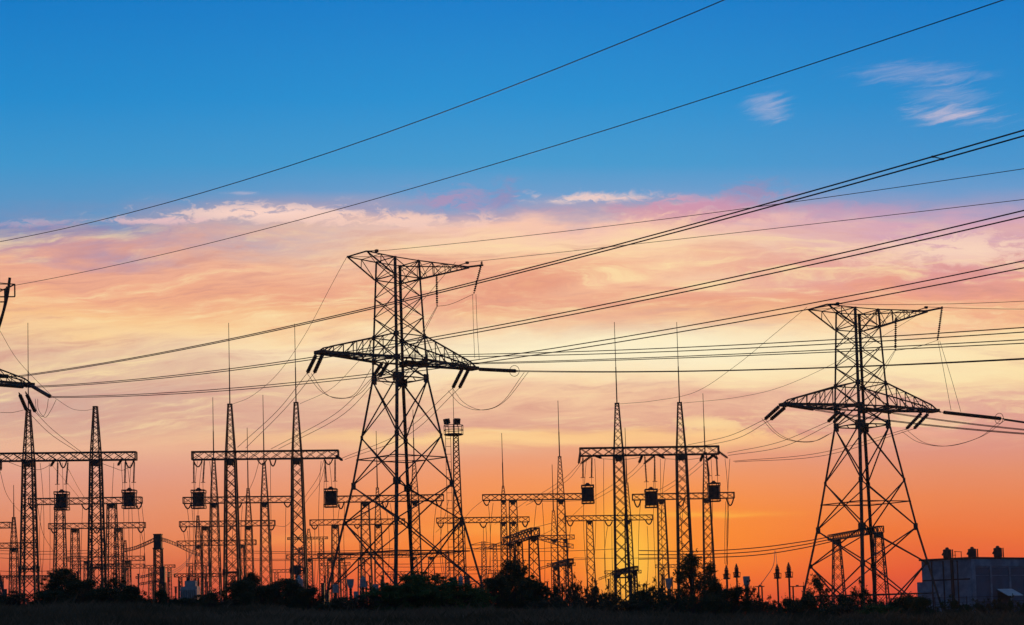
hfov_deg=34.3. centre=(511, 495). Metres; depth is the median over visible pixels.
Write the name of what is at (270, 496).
drop wire
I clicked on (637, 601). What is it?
scrub
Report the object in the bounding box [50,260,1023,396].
power line
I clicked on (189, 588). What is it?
power transformer
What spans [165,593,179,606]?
shrub
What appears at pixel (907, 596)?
shrub
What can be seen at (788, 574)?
surge arrester
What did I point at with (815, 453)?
slack span
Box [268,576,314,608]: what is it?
shrub
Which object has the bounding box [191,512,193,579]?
drop wire
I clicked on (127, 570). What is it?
substation gantry
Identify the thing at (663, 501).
substation gantry
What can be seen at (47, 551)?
bus wire
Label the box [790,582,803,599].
isolator frame
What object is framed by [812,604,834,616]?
scrub
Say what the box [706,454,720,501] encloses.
line trap
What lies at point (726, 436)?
slack span
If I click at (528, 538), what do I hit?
substation gantry
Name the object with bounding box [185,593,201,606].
scrub
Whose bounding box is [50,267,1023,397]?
power line
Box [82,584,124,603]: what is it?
shrub
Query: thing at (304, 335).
earth wire
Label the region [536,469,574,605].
substation gantry
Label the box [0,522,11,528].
substation gantry
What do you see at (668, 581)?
instrument transformer
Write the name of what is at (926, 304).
earth wire
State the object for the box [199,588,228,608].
shrub
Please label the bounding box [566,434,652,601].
substation gantry
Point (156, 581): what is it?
bus bundle
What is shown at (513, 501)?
substation gantry
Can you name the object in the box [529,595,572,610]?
shrub
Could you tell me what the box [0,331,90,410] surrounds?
earth wire
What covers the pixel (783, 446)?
slack span
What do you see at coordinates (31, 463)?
substation gantry
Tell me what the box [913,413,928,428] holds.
insulator string
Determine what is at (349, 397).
jumper wire
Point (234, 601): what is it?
shrub
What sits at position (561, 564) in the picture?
substation gantry
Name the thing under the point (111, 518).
drop wire
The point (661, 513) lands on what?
drop wire
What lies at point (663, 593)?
scrub
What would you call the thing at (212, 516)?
drop wire
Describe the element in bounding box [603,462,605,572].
drop wire
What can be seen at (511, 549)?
bus wire
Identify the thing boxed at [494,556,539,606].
shrub
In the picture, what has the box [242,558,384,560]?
bus wire
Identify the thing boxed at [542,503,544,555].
drop wire
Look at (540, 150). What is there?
earth wire
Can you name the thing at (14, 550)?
substation gantry
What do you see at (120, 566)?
substation gantry
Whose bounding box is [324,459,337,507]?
line trap
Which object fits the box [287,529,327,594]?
substation gantry
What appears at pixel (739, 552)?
bus wire
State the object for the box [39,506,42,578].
drop wire
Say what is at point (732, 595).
shrub
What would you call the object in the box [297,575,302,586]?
instrument transformer
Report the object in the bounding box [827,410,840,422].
insulator string
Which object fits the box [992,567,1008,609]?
door panel
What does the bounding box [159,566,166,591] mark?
bus support tower
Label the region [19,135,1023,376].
power line
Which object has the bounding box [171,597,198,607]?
scrub
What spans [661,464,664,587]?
drop wire
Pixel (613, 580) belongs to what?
substation gantry
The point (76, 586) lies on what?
shrub
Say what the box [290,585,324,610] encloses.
shrub
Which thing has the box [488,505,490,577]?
drop wire
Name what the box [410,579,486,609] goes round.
shrub
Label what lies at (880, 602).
scrub
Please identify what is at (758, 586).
isolator frame
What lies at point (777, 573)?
surge arrester
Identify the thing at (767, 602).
shrub
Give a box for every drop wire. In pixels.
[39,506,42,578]
[40,464,43,581]
[62,463,63,560]
[111,465,113,582]
[121,463,123,579]
[127,467,132,578]
[129,468,131,584]
[137,505,140,583]
[142,510,144,578]
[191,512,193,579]
[194,461,197,561]
[198,461,202,561]
[210,467,212,565]
[270,464,271,571]
[285,514,285,577]
[318,466,320,574]
[323,470,325,573]
[329,461,333,579]
[336,505,339,589]
[433,509,436,584]
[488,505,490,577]
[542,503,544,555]
[583,461,588,589]
[593,470,595,572]
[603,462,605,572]
[604,527,607,585]
[638,503,640,566]
[653,485,656,585]
[660,459,662,568]
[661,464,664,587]
[710,462,712,561]
[724,461,728,575]
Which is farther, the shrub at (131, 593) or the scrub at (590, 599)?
the shrub at (131, 593)
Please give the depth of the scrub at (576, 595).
101.83 m
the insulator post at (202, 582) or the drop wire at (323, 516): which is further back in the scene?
the insulator post at (202, 582)
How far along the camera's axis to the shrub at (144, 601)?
95.76 m
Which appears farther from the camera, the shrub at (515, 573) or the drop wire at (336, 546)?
the drop wire at (336, 546)
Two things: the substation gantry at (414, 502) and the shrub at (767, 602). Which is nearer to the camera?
the shrub at (767, 602)
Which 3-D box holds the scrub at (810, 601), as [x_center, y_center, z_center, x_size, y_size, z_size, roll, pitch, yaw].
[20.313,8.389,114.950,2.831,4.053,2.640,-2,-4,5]
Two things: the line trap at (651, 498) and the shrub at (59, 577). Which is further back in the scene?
the line trap at (651, 498)
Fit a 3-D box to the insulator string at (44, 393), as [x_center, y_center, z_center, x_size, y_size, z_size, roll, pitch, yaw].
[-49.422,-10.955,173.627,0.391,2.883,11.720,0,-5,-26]
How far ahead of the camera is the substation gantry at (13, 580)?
506.38 m
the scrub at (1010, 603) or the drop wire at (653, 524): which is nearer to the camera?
the scrub at (1010, 603)
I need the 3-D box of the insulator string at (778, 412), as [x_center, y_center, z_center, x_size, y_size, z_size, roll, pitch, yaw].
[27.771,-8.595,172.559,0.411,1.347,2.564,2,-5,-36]
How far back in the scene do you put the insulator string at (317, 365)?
167.06 m
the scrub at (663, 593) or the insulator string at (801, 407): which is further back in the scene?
the insulator string at (801, 407)
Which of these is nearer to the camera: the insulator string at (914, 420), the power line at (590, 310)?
the power line at (590, 310)
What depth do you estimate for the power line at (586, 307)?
94.32 m
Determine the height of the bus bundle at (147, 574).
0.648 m
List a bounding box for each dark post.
[320,583,324,602]
[326,590,329,603]
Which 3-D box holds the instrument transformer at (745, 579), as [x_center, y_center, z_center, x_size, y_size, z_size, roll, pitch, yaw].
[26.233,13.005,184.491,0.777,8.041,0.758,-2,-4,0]
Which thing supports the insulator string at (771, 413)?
attached to the transmission tower at (861, 425)
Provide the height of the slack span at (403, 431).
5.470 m
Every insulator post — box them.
[167,572,169,596]
[201,572,203,602]
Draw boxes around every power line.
[18,129,1023,375]
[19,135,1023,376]
[28,210,1023,386]
[28,216,1023,387]
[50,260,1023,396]
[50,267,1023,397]
[351,327,1023,355]
[351,332,1023,356]
[430,339,1023,363]
[430,343,1023,364]
[517,358,1023,371]
[517,359,1023,372]
[815,409,1023,433]
[815,410,1023,434]
[892,412,1023,429]
[892,413,1020,429]
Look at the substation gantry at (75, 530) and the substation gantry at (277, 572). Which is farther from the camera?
the substation gantry at (277, 572)
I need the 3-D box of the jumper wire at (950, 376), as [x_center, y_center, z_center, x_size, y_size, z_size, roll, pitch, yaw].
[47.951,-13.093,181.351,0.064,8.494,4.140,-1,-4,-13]
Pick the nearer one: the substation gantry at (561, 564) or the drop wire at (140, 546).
the drop wire at (140, 546)
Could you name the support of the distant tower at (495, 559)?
on the ground
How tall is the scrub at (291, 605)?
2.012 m
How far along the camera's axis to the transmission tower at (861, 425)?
175.96 m
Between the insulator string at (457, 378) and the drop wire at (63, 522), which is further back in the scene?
the drop wire at (63, 522)
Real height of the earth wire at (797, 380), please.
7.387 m
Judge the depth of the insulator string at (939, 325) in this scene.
183.74 m
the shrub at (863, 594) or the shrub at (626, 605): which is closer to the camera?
the shrub at (626, 605)
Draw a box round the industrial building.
[917,546,1023,612]
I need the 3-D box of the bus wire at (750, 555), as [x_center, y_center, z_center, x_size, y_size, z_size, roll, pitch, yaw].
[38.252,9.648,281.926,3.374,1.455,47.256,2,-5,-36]
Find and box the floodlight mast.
[443,401,464,579]
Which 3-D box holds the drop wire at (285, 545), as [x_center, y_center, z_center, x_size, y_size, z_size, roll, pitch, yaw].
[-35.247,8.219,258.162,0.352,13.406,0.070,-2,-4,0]
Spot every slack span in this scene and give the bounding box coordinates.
[27,411,78,452]
[35,412,85,455]
[238,375,305,446]
[246,373,313,447]
[271,379,370,448]
[279,389,368,448]
[343,389,451,457]
[345,389,457,459]
[689,420,762,444]
[697,420,769,446]
[728,423,831,455]
[729,422,826,452]
[738,429,905,460]
[739,429,912,461]
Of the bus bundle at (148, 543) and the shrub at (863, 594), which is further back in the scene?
the bus bundle at (148, 543)
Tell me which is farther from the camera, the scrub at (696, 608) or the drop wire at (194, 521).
the drop wire at (194, 521)
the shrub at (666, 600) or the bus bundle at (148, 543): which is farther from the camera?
the bus bundle at (148, 543)
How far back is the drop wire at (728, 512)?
200.30 m
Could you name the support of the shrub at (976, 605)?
on the ground
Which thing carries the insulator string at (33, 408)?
attached to the transmission tower at (24, 383)
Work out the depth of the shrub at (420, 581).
86.97 m
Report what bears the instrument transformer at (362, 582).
on the ground
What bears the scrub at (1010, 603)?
on the ground
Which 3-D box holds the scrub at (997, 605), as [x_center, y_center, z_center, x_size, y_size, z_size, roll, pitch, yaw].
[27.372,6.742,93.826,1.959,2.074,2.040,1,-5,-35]
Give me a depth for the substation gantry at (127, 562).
384.61 m
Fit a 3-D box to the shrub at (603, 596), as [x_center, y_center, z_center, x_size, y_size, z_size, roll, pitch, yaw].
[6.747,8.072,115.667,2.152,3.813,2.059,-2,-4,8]
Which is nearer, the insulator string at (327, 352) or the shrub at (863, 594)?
the shrub at (863, 594)
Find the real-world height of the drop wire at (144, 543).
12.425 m
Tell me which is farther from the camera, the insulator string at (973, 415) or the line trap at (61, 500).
the line trap at (61, 500)
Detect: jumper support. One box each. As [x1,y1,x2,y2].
[0,277,10,318]
[0,286,7,326]
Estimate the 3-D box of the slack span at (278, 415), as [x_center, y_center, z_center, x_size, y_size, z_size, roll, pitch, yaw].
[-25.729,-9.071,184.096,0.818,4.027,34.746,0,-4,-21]
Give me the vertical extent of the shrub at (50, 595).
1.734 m
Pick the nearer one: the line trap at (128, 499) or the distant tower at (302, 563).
the line trap at (128, 499)
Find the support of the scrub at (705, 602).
on the ground
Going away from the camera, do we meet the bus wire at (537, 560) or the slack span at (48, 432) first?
the slack span at (48, 432)
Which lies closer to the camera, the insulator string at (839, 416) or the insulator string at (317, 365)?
the insulator string at (317, 365)
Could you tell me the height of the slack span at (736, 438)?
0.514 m
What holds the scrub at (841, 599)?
on the ground
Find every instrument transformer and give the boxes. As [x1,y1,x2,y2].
[294,565,300,578]
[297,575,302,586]
[333,584,337,597]
[347,579,353,599]
[359,576,366,594]
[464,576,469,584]
[665,578,671,598]
[743,576,749,588]
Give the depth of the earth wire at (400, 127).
99.36 m
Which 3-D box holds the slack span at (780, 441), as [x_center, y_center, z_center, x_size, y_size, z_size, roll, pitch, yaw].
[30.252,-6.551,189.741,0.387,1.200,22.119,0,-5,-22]
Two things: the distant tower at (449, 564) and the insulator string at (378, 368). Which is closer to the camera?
the insulator string at (378, 368)
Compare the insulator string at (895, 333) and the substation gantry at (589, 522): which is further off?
the substation gantry at (589, 522)
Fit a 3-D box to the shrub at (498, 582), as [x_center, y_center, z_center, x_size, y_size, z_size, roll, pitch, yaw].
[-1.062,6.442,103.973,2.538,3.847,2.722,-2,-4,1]
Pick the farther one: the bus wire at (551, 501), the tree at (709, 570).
the bus wire at (551, 501)
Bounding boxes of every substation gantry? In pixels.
[0,367,137,600]
[0,485,35,595]
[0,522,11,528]
[0,575,49,594]
[7,576,47,594]
[28,496,142,586]
[48,522,145,584]
[67,556,144,585]
[73,540,144,588]
[96,563,128,583]
[144,564,175,598]
[174,573,239,598]
[176,515,256,597]
[179,433,275,594]
[182,397,290,600]
[186,562,207,590]
[191,323,338,596]
[273,569,294,581]
[286,554,350,601]
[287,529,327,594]
[309,435,404,600]
[317,552,447,598]
[321,562,349,597]
[338,422,443,594]
[385,571,409,584]
[436,516,529,582]
[449,567,490,579]
[482,410,581,599]
[503,527,540,581]
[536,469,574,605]
[552,558,573,600]
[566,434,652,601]
[579,322,719,600]
[604,570,641,592]
[612,566,637,597]
[632,402,734,592]
[655,564,686,591]
[827,526,889,605]
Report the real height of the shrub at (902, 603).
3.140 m
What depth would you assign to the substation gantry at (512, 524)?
299.94 m
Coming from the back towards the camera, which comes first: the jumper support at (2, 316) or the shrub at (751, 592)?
the jumper support at (2, 316)
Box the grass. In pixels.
[0,594,1023,624]
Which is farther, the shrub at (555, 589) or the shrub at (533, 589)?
the shrub at (555, 589)
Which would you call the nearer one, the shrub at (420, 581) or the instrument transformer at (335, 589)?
the shrub at (420, 581)
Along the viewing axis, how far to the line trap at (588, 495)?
199.96 m
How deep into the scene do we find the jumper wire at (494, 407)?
172.86 m
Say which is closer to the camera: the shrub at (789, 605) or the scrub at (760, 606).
the scrub at (760, 606)
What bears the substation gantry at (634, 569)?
on the ground
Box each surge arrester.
[723,565,729,588]
[733,564,740,604]
[773,564,780,602]
[785,562,792,598]
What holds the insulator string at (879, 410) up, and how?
attached to the transmission tower at (861, 425)
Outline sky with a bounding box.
[0,0,1023,607]
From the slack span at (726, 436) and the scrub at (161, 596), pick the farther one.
the slack span at (726, 436)
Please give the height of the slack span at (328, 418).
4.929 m
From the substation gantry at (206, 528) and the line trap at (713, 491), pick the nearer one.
the line trap at (713, 491)
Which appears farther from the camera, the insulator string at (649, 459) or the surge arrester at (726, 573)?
the insulator string at (649, 459)
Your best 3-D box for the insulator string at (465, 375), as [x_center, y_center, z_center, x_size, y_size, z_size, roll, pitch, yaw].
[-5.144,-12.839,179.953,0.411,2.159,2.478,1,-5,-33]
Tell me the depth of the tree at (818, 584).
124.44 m
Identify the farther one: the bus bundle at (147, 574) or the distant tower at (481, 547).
the distant tower at (481, 547)
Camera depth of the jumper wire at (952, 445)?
177.72 m
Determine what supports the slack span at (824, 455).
hanging from the insulator string at (921, 420)
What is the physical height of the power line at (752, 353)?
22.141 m
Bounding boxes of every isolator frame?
[755,582,763,603]
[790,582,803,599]
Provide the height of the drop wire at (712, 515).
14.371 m
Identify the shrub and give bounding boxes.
[31,588,69,606]
[39,567,79,601]
[56,577,101,603]
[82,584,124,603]
[100,571,126,600]
[114,585,146,604]
[135,595,151,604]
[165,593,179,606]
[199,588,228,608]
[212,598,248,607]
[220,575,257,604]
[243,571,261,597]
[244,582,286,606]
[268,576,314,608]
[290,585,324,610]
[314,602,344,611]
[329,595,388,611]
[352,582,420,611]
[379,569,464,609]
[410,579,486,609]
[459,584,498,609]
[478,568,514,611]
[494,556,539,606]
[512,574,554,610]
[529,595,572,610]
[544,574,567,604]
[564,572,582,605]
[567,596,607,610]
[581,576,605,602]
[598,586,618,608]
[606,599,646,613]
[629,581,647,601]
[643,576,663,608]
[654,588,688,614]
[700,577,725,611]
[713,583,754,616]
[739,578,760,613]
[762,596,785,613]
[781,595,807,614]
[829,599,868,615]
[849,578,873,609]
[854,603,901,614]
[882,594,918,614]
[900,590,923,610]
[957,598,992,612]
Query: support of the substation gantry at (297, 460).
on the ground
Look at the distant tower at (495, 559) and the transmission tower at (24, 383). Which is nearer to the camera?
the transmission tower at (24, 383)
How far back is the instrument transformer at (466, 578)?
185.54 m
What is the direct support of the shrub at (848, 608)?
on the ground
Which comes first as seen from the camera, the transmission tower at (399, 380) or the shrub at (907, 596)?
the shrub at (907, 596)
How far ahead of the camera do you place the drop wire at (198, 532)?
200.26 m
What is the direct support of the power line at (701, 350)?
attached to the insulator string at (327, 352)
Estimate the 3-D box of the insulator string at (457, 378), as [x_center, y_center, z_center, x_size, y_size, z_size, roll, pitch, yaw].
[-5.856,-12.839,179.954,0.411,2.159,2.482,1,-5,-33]
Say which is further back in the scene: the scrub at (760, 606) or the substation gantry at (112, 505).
the substation gantry at (112, 505)
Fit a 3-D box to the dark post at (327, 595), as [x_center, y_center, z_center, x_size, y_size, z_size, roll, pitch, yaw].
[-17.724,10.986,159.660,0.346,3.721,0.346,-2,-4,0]
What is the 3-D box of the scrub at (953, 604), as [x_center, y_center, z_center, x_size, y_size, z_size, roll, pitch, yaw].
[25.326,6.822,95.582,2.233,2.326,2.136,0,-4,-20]
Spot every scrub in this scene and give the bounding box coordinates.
[0,590,34,606]
[152,585,168,606]
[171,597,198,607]
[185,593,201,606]
[195,589,210,607]
[288,589,316,607]
[324,594,351,609]
[566,586,580,607]
[583,589,601,609]
[601,589,631,610]
[616,595,651,611]
[632,583,662,611]
[650,586,671,611]
[687,589,706,614]
[691,595,721,613]
[742,600,758,614]
[750,598,770,613]
[768,600,782,613]
[794,587,821,614]
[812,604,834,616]
[834,592,860,611]
[873,598,885,610]
[909,592,936,615]
[933,594,969,612]
[977,598,1013,612]
[999,593,1023,615]
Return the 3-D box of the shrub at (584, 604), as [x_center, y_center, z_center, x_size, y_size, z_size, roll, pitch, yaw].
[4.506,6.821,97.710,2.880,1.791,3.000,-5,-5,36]
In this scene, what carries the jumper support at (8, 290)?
hanging from the transmission tower at (24, 383)
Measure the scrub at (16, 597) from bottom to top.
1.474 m
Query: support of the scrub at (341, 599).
on the ground
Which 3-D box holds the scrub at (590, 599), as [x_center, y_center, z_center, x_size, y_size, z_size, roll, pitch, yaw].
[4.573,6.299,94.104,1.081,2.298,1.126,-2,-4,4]
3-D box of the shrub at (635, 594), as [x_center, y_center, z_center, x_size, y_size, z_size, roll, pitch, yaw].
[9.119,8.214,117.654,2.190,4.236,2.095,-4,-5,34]
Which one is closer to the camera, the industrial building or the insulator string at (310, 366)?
the insulator string at (310, 366)
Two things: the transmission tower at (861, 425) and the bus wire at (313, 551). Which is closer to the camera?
the transmission tower at (861, 425)
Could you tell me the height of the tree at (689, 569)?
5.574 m
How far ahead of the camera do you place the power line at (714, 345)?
120.69 m
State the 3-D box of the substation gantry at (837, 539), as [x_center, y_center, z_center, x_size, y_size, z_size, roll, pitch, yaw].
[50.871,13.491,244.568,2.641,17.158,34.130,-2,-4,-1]
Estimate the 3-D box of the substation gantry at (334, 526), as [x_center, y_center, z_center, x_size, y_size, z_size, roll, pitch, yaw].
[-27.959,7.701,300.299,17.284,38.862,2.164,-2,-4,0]
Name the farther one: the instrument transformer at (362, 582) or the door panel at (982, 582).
the door panel at (982, 582)
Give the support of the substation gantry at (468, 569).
on the ground
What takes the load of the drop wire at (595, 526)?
hanging from the substation gantry at (681, 456)
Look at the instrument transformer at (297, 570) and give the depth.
189.60 m
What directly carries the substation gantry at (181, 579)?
on the ground
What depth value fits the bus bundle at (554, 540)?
253.27 m
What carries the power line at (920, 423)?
attached to the insulator string at (801, 407)
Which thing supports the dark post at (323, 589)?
on the ground
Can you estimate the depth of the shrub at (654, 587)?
115.79 m
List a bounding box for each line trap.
[53,461,69,510]
[121,460,137,508]
[190,460,206,508]
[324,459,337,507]
[581,456,594,503]
[644,455,657,507]
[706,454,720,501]
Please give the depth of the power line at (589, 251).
82.61 m
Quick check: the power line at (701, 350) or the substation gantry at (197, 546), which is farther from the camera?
the substation gantry at (197, 546)
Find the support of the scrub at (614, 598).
on the ground
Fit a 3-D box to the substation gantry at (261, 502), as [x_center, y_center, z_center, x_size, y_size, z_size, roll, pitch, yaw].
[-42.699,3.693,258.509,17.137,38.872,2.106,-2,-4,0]
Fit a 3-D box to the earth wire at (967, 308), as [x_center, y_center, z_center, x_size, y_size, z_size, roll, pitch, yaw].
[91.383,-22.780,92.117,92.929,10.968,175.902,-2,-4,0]
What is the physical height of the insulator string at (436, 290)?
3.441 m
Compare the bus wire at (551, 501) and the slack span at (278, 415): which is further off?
the bus wire at (551, 501)
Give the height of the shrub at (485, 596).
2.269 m
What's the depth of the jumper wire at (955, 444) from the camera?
175.73 m
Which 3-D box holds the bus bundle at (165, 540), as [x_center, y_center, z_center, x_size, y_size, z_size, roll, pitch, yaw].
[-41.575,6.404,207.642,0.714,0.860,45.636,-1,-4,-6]
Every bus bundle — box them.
[123,538,153,551]
[136,570,159,578]
[139,579,159,584]
[162,538,199,555]
[535,534,573,548]
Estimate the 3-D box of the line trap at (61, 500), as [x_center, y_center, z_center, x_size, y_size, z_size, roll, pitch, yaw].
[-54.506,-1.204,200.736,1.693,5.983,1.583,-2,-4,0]
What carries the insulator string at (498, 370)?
attached to the transmission tower at (399, 380)
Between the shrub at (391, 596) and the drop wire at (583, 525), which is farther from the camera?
the drop wire at (583, 525)
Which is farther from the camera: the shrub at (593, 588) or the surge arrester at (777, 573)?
the surge arrester at (777, 573)
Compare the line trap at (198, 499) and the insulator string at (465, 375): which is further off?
the line trap at (198, 499)
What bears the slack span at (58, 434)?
hanging from the insulator string at (33, 408)
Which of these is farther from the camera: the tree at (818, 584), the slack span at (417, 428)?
the slack span at (417, 428)
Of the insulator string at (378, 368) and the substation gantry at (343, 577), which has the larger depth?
the substation gantry at (343, 577)
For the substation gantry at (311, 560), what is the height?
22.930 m
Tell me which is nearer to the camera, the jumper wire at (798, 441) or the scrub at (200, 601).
the scrub at (200, 601)
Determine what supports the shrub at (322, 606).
on the ground
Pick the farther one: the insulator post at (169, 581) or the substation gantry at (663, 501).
the insulator post at (169, 581)
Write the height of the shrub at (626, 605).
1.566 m
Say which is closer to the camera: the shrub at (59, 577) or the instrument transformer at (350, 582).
the shrub at (59, 577)
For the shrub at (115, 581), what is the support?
on the ground
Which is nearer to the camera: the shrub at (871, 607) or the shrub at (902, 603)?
the shrub at (871, 607)
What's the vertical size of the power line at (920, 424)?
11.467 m
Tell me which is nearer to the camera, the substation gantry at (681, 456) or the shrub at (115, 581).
the shrub at (115, 581)
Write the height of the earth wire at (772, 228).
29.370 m
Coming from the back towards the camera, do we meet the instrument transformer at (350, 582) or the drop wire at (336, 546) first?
the drop wire at (336, 546)
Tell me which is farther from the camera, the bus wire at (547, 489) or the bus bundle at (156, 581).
the bus wire at (547, 489)
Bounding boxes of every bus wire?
[0,549,103,551]
[233,548,392,551]
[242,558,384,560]
[457,546,565,549]
[487,548,621,551]
[492,559,584,560]
[498,464,578,521]
[529,500,581,501]
[639,536,832,551]
[639,539,827,554]
[639,541,830,559]
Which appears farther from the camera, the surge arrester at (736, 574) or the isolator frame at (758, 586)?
the isolator frame at (758, 586)
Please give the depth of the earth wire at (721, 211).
127.43 m
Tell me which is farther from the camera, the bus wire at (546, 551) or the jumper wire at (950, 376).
the bus wire at (546, 551)
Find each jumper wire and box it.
[308,369,370,397]
[311,370,378,398]
[449,373,523,409]
[453,374,526,409]
[765,419,830,441]
[903,421,999,445]
[908,421,1003,445]
[938,342,950,407]
[940,343,960,410]
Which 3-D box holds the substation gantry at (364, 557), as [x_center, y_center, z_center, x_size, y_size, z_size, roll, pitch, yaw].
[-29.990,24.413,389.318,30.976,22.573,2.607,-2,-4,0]
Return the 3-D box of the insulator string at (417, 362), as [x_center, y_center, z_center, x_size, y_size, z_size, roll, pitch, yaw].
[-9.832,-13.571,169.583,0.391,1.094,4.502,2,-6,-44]
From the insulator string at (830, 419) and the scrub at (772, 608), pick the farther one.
the insulator string at (830, 419)
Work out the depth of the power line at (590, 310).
92.79 m
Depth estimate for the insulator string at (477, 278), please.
180.15 m
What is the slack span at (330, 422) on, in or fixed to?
hanging from the insulator string
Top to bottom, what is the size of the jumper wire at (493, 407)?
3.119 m
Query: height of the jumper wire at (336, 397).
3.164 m
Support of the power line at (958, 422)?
attached to the insulator string at (879, 410)
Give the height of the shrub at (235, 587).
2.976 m
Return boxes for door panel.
[975,567,990,612]
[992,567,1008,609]
[1011,567,1023,610]
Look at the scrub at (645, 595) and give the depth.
103.89 m
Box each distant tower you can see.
[294,547,308,586]
[445,551,456,581]
[471,541,496,578]
[480,545,508,577]
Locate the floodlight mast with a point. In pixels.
(456, 421)
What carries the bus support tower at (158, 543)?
on the ground
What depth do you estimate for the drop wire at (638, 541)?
258.06 m
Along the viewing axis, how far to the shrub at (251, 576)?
105.81 m
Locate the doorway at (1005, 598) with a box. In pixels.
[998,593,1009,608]
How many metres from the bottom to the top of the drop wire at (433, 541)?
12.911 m
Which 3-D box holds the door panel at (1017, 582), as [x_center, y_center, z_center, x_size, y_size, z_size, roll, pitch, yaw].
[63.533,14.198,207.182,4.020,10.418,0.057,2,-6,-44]
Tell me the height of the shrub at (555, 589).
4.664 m
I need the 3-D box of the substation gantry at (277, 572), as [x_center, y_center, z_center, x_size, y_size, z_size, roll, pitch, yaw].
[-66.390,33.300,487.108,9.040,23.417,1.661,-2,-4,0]
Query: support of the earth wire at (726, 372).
attached to the transmission tower at (861, 425)
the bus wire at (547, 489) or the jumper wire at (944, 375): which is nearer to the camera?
the jumper wire at (944, 375)
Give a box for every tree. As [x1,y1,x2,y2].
[670,548,708,612]
[700,560,719,592]
[802,573,834,609]
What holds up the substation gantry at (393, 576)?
on the ground
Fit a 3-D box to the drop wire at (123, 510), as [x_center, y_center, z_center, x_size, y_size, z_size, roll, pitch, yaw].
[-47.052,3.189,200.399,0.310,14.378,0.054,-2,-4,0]
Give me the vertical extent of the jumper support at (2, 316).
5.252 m
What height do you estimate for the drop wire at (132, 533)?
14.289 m
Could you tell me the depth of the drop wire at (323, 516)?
200.38 m
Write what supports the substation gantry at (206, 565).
on the ground
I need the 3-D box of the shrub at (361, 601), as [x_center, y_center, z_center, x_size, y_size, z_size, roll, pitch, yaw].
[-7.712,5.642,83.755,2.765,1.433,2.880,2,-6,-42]
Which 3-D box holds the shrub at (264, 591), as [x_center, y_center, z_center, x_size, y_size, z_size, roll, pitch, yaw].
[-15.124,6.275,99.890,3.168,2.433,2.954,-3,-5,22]
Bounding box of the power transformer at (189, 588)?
[180,577,199,598]
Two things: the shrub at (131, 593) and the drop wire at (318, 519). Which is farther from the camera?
the drop wire at (318, 519)
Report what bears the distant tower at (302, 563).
on the ground
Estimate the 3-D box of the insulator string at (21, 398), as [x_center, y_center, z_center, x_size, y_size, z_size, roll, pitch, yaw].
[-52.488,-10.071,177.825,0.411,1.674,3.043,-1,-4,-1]
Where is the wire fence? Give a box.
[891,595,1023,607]
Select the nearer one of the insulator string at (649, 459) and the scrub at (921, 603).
the scrub at (921, 603)
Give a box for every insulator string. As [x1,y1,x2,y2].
[0,374,17,377]
[0,383,26,388]
[18,392,27,410]
[25,391,35,411]
[31,385,50,397]
[306,355,316,373]
[313,356,323,373]
[324,351,350,357]
[374,361,383,374]
[404,360,429,365]
[436,276,437,305]
[452,370,462,388]
[458,371,469,388]
[473,261,482,293]
[477,365,518,376]
[643,455,654,463]
[764,404,781,419]
[770,406,786,419]
[788,404,814,410]
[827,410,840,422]
[833,411,845,422]
[865,407,891,413]
[894,317,896,347]
[905,413,921,429]
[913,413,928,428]
[937,306,942,339]
[938,411,1003,423]
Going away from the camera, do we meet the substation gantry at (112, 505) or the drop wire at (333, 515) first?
the drop wire at (333, 515)
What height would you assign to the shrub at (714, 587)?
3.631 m
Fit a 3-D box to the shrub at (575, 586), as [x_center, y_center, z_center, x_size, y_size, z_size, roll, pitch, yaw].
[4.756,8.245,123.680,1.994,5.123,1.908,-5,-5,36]
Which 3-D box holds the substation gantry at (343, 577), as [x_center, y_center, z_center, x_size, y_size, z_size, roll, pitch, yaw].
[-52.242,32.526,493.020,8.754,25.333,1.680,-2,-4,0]
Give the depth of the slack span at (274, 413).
184.72 m
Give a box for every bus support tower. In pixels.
[153,534,163,599]
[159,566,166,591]
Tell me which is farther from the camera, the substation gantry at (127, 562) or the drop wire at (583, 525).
the substation gantry at (127, 562)
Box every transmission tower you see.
[0,283,34,596]
[314,249,483,600]
[779,302,943,612]
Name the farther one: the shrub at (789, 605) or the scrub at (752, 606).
the shrub at (789, 605)
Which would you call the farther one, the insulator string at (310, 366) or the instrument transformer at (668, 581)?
the instrument transformer at (668, 581)
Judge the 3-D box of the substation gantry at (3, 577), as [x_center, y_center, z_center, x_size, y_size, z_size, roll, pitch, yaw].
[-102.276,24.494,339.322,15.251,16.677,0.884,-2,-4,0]
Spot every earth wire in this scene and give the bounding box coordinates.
[0,0,723,241]
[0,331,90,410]
[18,0,1002,284]
[234,262,343,403]
[300,263,454,403]
[381,168,1023,250]
[472,199,1023,261]
[622,307,806,403]
[687,317,913,402]
[858,301,1022,304]
[935,307,988,308]
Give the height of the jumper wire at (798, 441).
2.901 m
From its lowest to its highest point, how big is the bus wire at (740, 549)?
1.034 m
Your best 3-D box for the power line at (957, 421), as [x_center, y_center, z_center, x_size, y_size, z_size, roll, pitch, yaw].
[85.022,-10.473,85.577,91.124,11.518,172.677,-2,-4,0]
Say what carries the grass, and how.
on the ground
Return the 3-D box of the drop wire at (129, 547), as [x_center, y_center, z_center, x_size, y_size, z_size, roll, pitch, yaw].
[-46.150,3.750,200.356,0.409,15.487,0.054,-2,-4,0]

